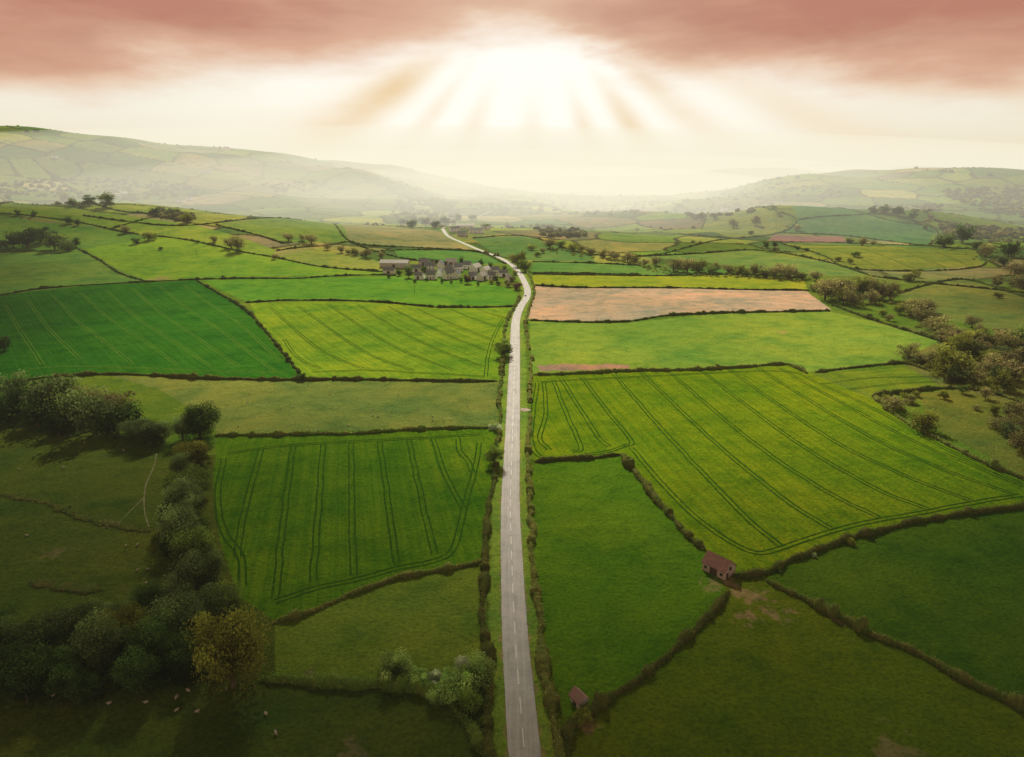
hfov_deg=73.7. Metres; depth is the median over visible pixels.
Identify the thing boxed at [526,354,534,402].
hedge
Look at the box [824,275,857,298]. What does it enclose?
tree
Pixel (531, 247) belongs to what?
tree
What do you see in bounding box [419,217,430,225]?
tree
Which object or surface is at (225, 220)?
hedge
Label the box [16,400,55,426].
tree
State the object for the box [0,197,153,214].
hedge
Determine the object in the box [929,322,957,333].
tree
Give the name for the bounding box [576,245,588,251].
tree
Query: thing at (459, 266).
cottage
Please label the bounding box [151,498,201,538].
tree
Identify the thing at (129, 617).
tree
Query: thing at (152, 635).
tree
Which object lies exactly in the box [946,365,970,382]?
tree
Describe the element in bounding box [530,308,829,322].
hedge
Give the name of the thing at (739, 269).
tree
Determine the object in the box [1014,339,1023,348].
tree
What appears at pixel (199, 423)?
tree
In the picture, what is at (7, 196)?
tree
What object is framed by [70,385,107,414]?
tree
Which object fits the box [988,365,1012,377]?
tree
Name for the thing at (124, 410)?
tree
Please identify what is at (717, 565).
field barn
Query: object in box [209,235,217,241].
tree
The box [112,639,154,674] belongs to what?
tree
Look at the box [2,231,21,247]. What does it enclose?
tree
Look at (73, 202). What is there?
tree
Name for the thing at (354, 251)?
tree
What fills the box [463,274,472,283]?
tree
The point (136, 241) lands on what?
tree
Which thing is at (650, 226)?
distant hedgerow
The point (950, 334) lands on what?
tree
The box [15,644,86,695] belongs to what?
tree
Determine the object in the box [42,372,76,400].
tree
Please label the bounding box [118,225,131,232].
tree
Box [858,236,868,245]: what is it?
tree
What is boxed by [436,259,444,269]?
farmhouse
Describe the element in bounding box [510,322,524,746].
road marking
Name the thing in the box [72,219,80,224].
tree
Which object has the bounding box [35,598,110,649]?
tree
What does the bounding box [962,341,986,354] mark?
tree
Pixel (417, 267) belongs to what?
farm shed
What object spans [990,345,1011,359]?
tree
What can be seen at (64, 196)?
tree
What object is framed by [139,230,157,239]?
tree
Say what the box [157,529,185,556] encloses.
tree
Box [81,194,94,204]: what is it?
tree
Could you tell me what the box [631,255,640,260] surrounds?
tree
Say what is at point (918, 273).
tree
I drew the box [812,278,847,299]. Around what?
tree
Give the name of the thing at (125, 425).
tree
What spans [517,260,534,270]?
tree
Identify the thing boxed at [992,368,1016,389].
tree
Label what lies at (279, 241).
hedge
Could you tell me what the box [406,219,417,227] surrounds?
tree
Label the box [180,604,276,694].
tree
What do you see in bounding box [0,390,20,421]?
tree
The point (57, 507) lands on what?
hedge
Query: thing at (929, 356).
tree
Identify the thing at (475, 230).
hamlet house
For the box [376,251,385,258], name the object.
tree
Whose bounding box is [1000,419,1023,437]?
tree
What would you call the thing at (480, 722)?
bush
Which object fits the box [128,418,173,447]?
tree
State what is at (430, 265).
farmhouse
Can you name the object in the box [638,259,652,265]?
tree
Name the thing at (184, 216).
tree
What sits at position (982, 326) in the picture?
tree
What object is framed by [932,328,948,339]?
tree
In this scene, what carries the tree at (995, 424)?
on the ground
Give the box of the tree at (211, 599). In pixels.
[191,582,238,623]
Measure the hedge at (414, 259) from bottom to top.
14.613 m
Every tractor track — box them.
[3,284,283,373]
[214,433,481,603]
[269,305,504,376]
[530,368,1023,554]
[787,246,964,389]
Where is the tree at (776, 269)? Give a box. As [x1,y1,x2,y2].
[762,264,791,276]
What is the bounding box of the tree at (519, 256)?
[506,251,527,266]
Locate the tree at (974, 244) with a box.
[970,239,984,248]
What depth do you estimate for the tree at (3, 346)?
452.13 m
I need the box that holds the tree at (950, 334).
[942,330,959,345]
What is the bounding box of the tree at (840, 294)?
[835,286,849,302]
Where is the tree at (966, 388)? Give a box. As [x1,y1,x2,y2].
[956,384,969,392]
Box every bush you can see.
[374,647,414,690]
[396,657,412,670]
[406,665,429,682]
[425,686,446,708]
[426,669,443,684]
[435,670,476,703]
[438,665,461,690]
[453,655,470,672]
[454,649,499,696]
[455,685,484,716]
[468,737,483,751]
[475,716,486,732]
[488,422,502,430]
[572,707,592,725]
[845,538,855,545]
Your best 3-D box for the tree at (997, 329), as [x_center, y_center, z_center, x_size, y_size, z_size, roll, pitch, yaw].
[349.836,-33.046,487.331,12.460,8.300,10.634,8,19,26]
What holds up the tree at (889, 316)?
on the ground
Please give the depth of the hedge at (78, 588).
194.15 m
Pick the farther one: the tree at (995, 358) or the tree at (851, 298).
the tree at (851, 298)
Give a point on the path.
(144, 492)
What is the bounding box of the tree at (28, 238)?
[9,227,43,247]
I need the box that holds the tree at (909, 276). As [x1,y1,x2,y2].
[901,272,918,281]
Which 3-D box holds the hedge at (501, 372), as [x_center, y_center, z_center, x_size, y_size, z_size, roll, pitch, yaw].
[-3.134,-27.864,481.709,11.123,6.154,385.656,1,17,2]
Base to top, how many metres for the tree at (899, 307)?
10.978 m
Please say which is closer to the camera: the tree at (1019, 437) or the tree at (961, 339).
the tree at (1019, 437)
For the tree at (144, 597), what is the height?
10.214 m
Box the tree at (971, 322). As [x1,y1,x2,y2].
[963,313,983,327]
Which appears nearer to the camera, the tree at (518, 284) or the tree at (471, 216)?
the tree at (518, 284)
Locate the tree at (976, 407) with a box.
[971,404,980,410]
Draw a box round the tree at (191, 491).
[159,475,207,511]
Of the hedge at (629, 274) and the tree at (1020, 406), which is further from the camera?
the hedge at (629, 274)
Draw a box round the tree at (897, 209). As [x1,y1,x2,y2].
[891,206,904,214]
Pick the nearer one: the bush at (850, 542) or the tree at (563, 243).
the bush at (850, 542)
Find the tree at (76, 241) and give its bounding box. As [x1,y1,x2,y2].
[70,237,80,244]
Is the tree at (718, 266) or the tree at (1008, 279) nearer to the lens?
the tree at (1008, 279)
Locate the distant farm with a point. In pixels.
(124, 192)
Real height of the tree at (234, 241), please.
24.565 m
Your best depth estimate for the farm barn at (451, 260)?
865.18 m
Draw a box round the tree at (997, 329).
[991,327,1009,334]
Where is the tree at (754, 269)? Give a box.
[747,263,765,275]
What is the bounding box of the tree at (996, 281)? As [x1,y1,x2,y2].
[990,273,1005,285]
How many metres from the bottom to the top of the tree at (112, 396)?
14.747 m
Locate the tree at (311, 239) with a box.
[299,233,320,243]
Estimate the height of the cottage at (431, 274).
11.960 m
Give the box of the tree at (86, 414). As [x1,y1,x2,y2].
[54,385,119,433]
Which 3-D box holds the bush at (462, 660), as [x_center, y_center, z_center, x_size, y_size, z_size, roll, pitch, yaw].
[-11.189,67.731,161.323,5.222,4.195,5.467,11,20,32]
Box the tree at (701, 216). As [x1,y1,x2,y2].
[697,212,705,218]
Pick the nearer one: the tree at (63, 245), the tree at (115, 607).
the tree at (115, 607)
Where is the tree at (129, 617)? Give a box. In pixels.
[93,601,165,650]
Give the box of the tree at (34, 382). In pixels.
[23,375,56,399]
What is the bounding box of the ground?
[0,126,1023,756]
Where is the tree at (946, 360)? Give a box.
[931,342,976,376]
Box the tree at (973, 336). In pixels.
[970,329,984,340]
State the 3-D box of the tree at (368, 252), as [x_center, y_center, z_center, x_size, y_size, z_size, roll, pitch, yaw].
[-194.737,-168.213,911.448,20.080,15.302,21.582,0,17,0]
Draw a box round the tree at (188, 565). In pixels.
[168,543,228,592]
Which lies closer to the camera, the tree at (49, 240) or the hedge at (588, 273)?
the hedge at (588, 273)
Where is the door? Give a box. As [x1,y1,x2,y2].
[709,567,716,575]
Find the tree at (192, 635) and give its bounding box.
[181,624,216,656]
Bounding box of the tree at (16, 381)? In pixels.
[0,369,29,395]
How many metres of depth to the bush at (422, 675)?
157.47 m
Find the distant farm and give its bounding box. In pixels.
[118,191,128,194]
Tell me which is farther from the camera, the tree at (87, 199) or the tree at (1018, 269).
the tree at (87, 199)
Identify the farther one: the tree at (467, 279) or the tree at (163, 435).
the tree at (467, 279)
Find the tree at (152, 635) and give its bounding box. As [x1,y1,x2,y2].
[123,609,188,668]
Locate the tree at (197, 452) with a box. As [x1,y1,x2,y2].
[171,440,212,465]
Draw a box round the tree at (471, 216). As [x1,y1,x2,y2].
[468,214,476,219]
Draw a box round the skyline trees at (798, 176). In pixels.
[25,129,992,179]
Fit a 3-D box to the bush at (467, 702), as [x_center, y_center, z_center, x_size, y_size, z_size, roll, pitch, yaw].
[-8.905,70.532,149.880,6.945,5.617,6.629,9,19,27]
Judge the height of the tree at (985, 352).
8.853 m
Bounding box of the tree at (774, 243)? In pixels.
[771,240,778,246]
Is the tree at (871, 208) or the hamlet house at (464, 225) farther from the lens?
the tree at (871, 208)
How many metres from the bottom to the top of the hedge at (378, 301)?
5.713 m
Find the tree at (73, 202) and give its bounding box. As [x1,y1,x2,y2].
[68,197,77,205]
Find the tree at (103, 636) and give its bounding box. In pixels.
[67,606,130,669]
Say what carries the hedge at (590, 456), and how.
on the ground
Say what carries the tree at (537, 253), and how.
on the ground
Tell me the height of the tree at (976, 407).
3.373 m
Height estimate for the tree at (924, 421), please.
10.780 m
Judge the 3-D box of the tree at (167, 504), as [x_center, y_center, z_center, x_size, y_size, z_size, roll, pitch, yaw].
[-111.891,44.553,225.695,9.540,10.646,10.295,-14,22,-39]
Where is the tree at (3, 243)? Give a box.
[0,238,9,249]
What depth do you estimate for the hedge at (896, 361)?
418.63 m
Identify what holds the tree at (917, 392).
on the ground
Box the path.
[143,454,156,526]
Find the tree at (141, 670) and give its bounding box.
[108,645,165,694]
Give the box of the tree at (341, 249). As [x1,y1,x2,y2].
[335,245,344,252]
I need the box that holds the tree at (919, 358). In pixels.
[912,352,932,363]
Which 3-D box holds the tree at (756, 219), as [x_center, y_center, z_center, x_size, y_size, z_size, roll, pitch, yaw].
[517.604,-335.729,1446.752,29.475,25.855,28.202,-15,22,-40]
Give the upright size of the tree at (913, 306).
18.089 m
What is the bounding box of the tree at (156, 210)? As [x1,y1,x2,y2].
[150,207,159,212]
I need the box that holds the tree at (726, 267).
[722,264,734,272]
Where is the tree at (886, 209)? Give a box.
[879,204,889,212]
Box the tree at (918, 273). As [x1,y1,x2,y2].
[911,269,922,276]
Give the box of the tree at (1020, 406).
[1000,401,1023,416]
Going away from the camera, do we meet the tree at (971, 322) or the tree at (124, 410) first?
the tree at (124, 410)
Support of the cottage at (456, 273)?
on the ground
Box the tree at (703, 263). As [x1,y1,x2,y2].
[691,258,707,271]
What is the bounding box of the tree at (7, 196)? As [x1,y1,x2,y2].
[3,194,10,199]
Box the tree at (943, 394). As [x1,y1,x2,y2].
[937,389,950,398]
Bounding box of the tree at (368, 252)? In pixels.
[359,247,372,257]
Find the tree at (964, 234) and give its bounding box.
[952,223,980,242]
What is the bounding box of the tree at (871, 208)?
[868,206,878,212]
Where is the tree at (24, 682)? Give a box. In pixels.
[0,657,45,704]
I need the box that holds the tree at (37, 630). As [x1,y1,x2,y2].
[1,610,66,657]
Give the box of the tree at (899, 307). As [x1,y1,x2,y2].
[891,302,908,313]
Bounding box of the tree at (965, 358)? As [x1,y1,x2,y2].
[954,353,972,364]
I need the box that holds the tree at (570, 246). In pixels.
[567,242,581,250]
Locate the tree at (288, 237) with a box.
[282,233,294,240]
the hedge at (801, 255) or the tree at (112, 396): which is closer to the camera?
the tree at (112, 396)
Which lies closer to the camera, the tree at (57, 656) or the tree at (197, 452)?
the tree at (57, 656)
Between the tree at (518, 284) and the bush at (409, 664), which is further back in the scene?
the tree at (518, 284)
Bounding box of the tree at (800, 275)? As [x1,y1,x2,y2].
[794,272,807,278]
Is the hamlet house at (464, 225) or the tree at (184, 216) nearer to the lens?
the tree at (184, 216)
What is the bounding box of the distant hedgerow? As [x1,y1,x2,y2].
[2,125,1023,273]
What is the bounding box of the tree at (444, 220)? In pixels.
[439,216,449,224]
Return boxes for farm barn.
[379,259,409,268]
[418,258,429,265]
[445,258,456,263]
[469,263,481,271]
[476,271,486,280]
[480,265,489,274]
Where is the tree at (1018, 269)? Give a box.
[1002,262,1023,274]
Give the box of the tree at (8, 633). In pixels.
[0,615,26,660]
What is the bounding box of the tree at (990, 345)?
[969,337,993,350]
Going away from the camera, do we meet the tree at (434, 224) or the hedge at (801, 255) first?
the hedge at (801, 255)
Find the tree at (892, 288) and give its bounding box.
[880,281,904,299]
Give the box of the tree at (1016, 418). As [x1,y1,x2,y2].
[1009,413,1023,426]
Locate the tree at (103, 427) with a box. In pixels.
[89,409,121,435]
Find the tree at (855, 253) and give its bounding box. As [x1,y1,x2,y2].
[850,250,861,256]
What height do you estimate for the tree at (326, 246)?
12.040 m
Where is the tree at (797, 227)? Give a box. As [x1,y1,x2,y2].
[792,224,802,229]
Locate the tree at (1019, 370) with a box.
[999,359,1023,381]
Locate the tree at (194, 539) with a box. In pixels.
[159,526,219,566]
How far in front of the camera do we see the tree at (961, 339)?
438.62 m
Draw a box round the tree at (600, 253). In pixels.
[597,248,609,257]
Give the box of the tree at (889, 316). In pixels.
[885,314,894,320]
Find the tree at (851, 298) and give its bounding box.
[842,287,867,305]
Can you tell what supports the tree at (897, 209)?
on the ground
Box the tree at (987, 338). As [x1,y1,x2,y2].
[979,332,998,345]
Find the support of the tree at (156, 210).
on the ground
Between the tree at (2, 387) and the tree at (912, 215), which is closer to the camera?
the tree at (2, 387)
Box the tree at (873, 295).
[864,289,880,302]
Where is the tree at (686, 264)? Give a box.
[680,257,696,271]
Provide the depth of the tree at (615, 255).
934.63 m
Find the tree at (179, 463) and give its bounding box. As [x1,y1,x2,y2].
[168,451,195,474]
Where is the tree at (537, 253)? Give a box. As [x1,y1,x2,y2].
[534,251,541,255]
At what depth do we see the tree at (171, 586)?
183.65 m
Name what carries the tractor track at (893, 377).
on the ground
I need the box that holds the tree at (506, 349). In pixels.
[492,338,512,354]
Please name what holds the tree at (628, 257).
on the ground
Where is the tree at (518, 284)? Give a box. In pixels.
[511,281,522,289]
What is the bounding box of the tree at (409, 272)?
[404,266,414,277]
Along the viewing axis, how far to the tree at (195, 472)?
244.42 m
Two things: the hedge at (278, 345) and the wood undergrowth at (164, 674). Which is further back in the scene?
the hedge at (278, 345)
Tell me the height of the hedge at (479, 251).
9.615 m
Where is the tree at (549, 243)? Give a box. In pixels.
[543,238,556,247]
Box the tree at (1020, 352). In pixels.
[1005,347,1023,364]
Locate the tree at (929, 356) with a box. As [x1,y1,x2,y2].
[920,350,944,366]
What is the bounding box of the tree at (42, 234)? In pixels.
[23,226,52,241]
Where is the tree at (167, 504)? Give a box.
[157,498,181,528]
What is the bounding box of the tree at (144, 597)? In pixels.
[123,577,167,614]
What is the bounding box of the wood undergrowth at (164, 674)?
[1,409,241,703]
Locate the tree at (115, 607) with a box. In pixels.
[83,597,131,623]
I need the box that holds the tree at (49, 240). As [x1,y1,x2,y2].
[41,230,68,249]
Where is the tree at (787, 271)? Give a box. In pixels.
[780,264,796,277]
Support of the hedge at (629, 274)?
on the ground
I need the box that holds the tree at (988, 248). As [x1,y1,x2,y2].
[978,243,996,256]
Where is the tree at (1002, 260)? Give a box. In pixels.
[995,256,1012,265]
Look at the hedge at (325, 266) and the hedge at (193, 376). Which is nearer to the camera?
the hedge at (193, 376)
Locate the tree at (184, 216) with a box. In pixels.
[179,211,193,221]
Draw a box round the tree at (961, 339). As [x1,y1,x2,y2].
[946,330,979,353]
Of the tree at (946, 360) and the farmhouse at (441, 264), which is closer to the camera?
the tree at (946, 360)
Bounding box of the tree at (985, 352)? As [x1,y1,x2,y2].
[979,348,999,359]
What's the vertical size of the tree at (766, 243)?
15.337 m
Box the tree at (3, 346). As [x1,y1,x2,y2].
[0,335,11,350]
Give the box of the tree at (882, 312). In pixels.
[877,309,887,315]
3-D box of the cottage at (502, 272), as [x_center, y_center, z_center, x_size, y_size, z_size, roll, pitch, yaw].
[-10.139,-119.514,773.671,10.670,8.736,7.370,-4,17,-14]
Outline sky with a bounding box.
[0,0,1023,168]
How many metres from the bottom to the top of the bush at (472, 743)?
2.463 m
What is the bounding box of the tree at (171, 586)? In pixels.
[155,572,199,602]
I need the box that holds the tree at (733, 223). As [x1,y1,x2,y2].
[728,218,739,227]
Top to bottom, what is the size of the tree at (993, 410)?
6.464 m
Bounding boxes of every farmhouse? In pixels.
[424,260,434,269]
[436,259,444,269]
[442,266,454,279]
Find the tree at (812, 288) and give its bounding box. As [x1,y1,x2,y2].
[808,284,817,290]
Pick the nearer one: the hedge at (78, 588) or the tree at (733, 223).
the hedge at (78, 588)
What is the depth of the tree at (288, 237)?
1002.70 m
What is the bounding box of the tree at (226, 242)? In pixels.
[222,237,233,247]
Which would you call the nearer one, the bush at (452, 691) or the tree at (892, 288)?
the bush at (452, 691)
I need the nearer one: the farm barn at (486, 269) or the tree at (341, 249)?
the farm barn at (486, 269)
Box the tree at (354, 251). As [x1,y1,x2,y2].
[350,248,358,254]
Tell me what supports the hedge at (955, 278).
on the ground
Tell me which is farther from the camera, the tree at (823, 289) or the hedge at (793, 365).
the tree at (823, 289)
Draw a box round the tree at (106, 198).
[93,191,115,206]
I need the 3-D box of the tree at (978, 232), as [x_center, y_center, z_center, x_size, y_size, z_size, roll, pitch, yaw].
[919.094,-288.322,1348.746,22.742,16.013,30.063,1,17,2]
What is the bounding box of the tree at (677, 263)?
[664,256,683,271]
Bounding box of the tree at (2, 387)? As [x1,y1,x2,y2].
[0,384,22,409]
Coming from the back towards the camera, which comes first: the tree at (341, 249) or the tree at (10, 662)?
the tree at (341, 249)
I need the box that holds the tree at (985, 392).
[978,387,995,398]
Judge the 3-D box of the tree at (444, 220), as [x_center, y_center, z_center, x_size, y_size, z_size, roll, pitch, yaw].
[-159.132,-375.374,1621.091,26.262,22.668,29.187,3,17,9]
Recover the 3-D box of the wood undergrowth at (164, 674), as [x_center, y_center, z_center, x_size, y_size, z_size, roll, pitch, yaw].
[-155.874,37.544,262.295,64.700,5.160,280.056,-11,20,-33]
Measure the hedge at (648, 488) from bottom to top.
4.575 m
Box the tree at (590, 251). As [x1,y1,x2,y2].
[584,247,595,254]
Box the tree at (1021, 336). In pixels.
[1009,324,1023,339]
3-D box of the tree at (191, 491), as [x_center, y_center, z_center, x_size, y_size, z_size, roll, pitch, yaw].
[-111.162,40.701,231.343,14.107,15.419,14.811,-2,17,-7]
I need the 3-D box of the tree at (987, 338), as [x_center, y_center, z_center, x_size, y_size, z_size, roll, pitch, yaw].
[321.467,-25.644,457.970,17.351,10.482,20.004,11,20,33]
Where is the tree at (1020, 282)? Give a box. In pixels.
[1007,274,1023,290]
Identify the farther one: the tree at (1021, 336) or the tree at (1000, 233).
the tree at (1000, 233)
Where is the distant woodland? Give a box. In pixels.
[0,176,1023,241]
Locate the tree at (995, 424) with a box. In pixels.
[986,415,1023,430]
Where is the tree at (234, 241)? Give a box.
[228,234,246,250]
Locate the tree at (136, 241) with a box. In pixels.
[131,237,138,243]
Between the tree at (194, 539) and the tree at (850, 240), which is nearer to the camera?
the tree at (194, 539)
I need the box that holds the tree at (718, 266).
[709,262,720,270]
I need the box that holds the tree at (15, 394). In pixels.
[3,383,36,413]
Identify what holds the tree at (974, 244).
on the ground
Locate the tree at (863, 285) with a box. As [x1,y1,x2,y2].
[851,274,873,293]
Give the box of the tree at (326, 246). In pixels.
[323,242,331,249]
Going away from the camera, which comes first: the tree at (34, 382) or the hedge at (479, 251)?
the tree at (34, 382)
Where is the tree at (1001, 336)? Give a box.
[993,329,1023,350]
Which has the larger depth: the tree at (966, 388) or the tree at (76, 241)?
the tree at (76, 241)
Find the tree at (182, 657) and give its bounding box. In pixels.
[161,637,207,686]
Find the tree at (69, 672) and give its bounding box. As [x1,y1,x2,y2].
[42,655,89,702]
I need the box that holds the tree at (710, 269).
[706,265,716,272]
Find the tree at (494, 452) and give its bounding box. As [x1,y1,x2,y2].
[483,443,504,465]
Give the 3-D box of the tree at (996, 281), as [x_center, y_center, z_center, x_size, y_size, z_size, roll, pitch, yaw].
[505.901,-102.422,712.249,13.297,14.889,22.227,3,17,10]
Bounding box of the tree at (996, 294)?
[991,292,1006,297]
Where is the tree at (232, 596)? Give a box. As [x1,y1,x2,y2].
[195,579,248,616]
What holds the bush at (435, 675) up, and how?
on the ground
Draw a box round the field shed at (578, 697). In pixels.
[568,686,590,707]
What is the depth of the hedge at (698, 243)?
1086.03 m
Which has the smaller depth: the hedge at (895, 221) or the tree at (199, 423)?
the tree at (199, 423)
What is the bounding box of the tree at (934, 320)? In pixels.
[921,314,953,330]
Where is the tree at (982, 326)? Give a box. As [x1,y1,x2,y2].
[973,324,988,331]
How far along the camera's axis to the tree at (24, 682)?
149.56 m
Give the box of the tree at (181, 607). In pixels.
[139,583,209,633]
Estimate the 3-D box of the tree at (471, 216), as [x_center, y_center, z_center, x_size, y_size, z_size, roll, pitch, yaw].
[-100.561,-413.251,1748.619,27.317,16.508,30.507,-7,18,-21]
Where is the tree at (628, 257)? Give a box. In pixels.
[619,252,633,261]
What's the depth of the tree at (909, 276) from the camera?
745.30 m
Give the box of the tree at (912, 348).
[893,340,920,359]
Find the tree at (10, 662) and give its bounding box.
[0,639,50,702]
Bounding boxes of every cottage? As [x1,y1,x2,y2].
[425,269,436,279]
[437,267,442,276]
[453,262,462,271]
[453,269,460,278]
[463,260,471,268]
[488,270,497,279]
[490,266,499,273]
[498,269,507,276]
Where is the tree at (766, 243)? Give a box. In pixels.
[761,239,771,246]
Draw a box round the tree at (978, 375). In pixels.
[966,369,990,380]
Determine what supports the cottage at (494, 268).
on the ground
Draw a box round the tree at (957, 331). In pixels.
[945,327,967,333]
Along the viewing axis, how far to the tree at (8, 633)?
163.46 m
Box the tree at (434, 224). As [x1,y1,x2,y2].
[430,221,440,227]
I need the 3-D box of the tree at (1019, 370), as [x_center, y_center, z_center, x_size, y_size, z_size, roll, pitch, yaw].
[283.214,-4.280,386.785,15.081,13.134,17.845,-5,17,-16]
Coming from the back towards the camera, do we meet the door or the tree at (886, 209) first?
the tree at (886, 209)
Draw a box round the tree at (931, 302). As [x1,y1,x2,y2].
[920,297,942,312]
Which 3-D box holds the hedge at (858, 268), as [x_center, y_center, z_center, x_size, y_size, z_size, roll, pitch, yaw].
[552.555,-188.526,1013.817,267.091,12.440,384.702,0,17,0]
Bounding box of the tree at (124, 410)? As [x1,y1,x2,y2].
[102,400,144,434]
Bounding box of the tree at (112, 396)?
[94,390,138,415]
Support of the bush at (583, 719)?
on the ground
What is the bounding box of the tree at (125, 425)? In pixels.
[116,417,151,441]
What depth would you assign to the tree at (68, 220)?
1067.84 m
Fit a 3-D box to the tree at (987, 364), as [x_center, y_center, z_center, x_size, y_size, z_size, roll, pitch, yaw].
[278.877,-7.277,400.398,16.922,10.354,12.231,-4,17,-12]
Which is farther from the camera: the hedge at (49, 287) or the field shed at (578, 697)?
the hedge at (49, 287)
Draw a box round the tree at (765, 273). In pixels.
[759,269,771,277]
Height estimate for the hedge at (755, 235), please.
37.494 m
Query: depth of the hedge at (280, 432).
306.24 m
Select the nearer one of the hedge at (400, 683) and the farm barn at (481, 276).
the hedge at (400, 683)
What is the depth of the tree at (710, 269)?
802.99 m
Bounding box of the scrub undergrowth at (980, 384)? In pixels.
[548,245,1023,453]
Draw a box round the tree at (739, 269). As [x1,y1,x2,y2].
[732,265,744,273]
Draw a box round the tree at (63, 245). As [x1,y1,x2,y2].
[55,239,77,250]
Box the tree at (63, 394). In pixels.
[44,385,88,426]
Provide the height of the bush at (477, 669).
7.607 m
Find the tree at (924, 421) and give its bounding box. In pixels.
[906,409,943,431]
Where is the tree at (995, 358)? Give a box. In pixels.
[981,352,1006,368]
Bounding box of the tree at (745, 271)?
[742,269,749,274]
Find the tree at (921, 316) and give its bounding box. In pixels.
[911,307,943,322]
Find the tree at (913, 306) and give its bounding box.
[900,298,929,316]
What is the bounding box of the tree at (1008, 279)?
[1005,277,1018,284]
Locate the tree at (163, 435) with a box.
[153,421,172,442]
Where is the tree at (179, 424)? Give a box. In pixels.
[168,413,193,439]
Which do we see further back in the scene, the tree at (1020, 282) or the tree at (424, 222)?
the tree at (424, 222)
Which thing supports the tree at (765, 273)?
on the ground
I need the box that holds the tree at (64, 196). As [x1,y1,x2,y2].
[58,192,70,201]
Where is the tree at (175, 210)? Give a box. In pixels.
[168,208,179,212]
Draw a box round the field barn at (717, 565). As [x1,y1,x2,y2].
[701,550,736,579]
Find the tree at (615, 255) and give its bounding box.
[605,249,620,258]
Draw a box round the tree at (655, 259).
[651,256,662,264]
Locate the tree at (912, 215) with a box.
[907,211,919,219]
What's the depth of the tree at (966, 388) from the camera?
365.25 m
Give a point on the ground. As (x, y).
(760, 666)
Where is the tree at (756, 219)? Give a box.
[750,215,761,225]
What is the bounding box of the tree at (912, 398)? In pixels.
[902,394,916,402]
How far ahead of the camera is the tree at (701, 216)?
1588.99 m
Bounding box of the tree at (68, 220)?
[61,216,71,223]
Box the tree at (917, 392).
[911,390,920,396]
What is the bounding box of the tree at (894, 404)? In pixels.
[880,394,911,408]
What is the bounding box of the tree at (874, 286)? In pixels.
[867,276,890,298]
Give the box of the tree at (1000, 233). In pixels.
[992,230,1007,237]
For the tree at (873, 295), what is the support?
on the ground
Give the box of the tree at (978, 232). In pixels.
[971,228,986,234]
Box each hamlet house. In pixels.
[449,226,459,231]
[456,223,473,228]
[457,230,467,236]
[469,227,483,232]
[480,224,490,228]
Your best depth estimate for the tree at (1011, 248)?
923.77 m
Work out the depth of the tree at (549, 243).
1063.94 m
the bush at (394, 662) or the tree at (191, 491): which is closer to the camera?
the bush at (394, 662)
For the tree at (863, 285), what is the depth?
663.19 m
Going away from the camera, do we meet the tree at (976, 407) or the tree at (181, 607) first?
the tree at (181, 607)
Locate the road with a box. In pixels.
[441,229,540,756]
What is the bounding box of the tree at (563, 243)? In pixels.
[557,240,567,247]
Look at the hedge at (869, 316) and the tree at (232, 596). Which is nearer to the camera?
the tree at (232, 596)
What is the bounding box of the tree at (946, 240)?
[934,233,955,247]
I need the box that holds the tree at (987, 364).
[973,360,1001,371]
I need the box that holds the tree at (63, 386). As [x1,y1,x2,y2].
[19,372,82,415]
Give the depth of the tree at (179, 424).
295.31 m
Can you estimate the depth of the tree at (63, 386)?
324.92 m
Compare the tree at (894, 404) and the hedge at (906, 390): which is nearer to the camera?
the tree at (894, 404)
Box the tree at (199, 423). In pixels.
[180,400,221,440]
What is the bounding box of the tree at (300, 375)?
[295,373,306,379]
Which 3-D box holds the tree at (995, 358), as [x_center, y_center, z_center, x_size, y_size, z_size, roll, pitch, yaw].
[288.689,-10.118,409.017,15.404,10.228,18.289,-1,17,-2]
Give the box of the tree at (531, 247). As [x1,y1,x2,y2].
[526,244,537,249]
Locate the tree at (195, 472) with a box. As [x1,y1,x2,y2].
[165,464,214,492]
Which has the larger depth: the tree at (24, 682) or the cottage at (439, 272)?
the cottage at (439, 272)
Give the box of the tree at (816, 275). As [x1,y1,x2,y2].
[807,271,824,280]
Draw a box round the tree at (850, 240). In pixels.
[845,238,857,243]
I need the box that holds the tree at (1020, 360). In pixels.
[1000,350,1023,365]
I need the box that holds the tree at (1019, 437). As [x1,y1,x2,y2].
[1006,429,1023,449]
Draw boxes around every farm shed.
[382,267,395,273]
[410,264,420,271]
[414,272,424,279]
[468,272,476,279]
[505,274,511,281]
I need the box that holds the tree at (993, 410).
[987,403,1001,414]
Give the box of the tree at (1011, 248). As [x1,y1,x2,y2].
[996,242,1022,256]
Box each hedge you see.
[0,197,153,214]
[0,212,201,242]
[0,273,395,295]
[0,492,151,532]
[1,249,74,251]
[7,370,497,382]
[28,579,103,594]
[75,247,147,281]
[83,214,338,225]
[112,215,155,227]
[196,280,301,373]
[202,242,382,271]
[214,423,489,436]
[215,223,283,243]
[245,298,434,307]
[258,671,484,755]
[272,557,480,623]
[276,241,347,250]
[334,224,468,249]
[348,241,430,261]
[394,248,506,263]
[435,304,516,307]
[472,234,588,253]
[477,461,499,756]
[494,295,520,445]
[523,271,535,349]
[523,413,566,756]
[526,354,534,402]
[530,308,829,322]
[532,260,640,265]
[532,272,803,278]
[533,271,641,274]
[533,361,807,374]
[534,451,620,462]
[535,283,809,290]
[560,589,730,756]
[591,237,731,256]
[620,453,705,549]
[642,248,869,274]
[687,210,796,237]
[701,201,731,228]
[732,501,1023,578]
[765,578,1023,711]
[771,241,974,249]
[778,242,987,270]
[779,204,938,244]
[780,232,924,244]
[798,212,870,219]
[815,359,933,372]
[831,303,981,355]
[872,384,1023,403]
[873,275,1023,292]
[873,395,1023,479]
[900,277,1023,296]

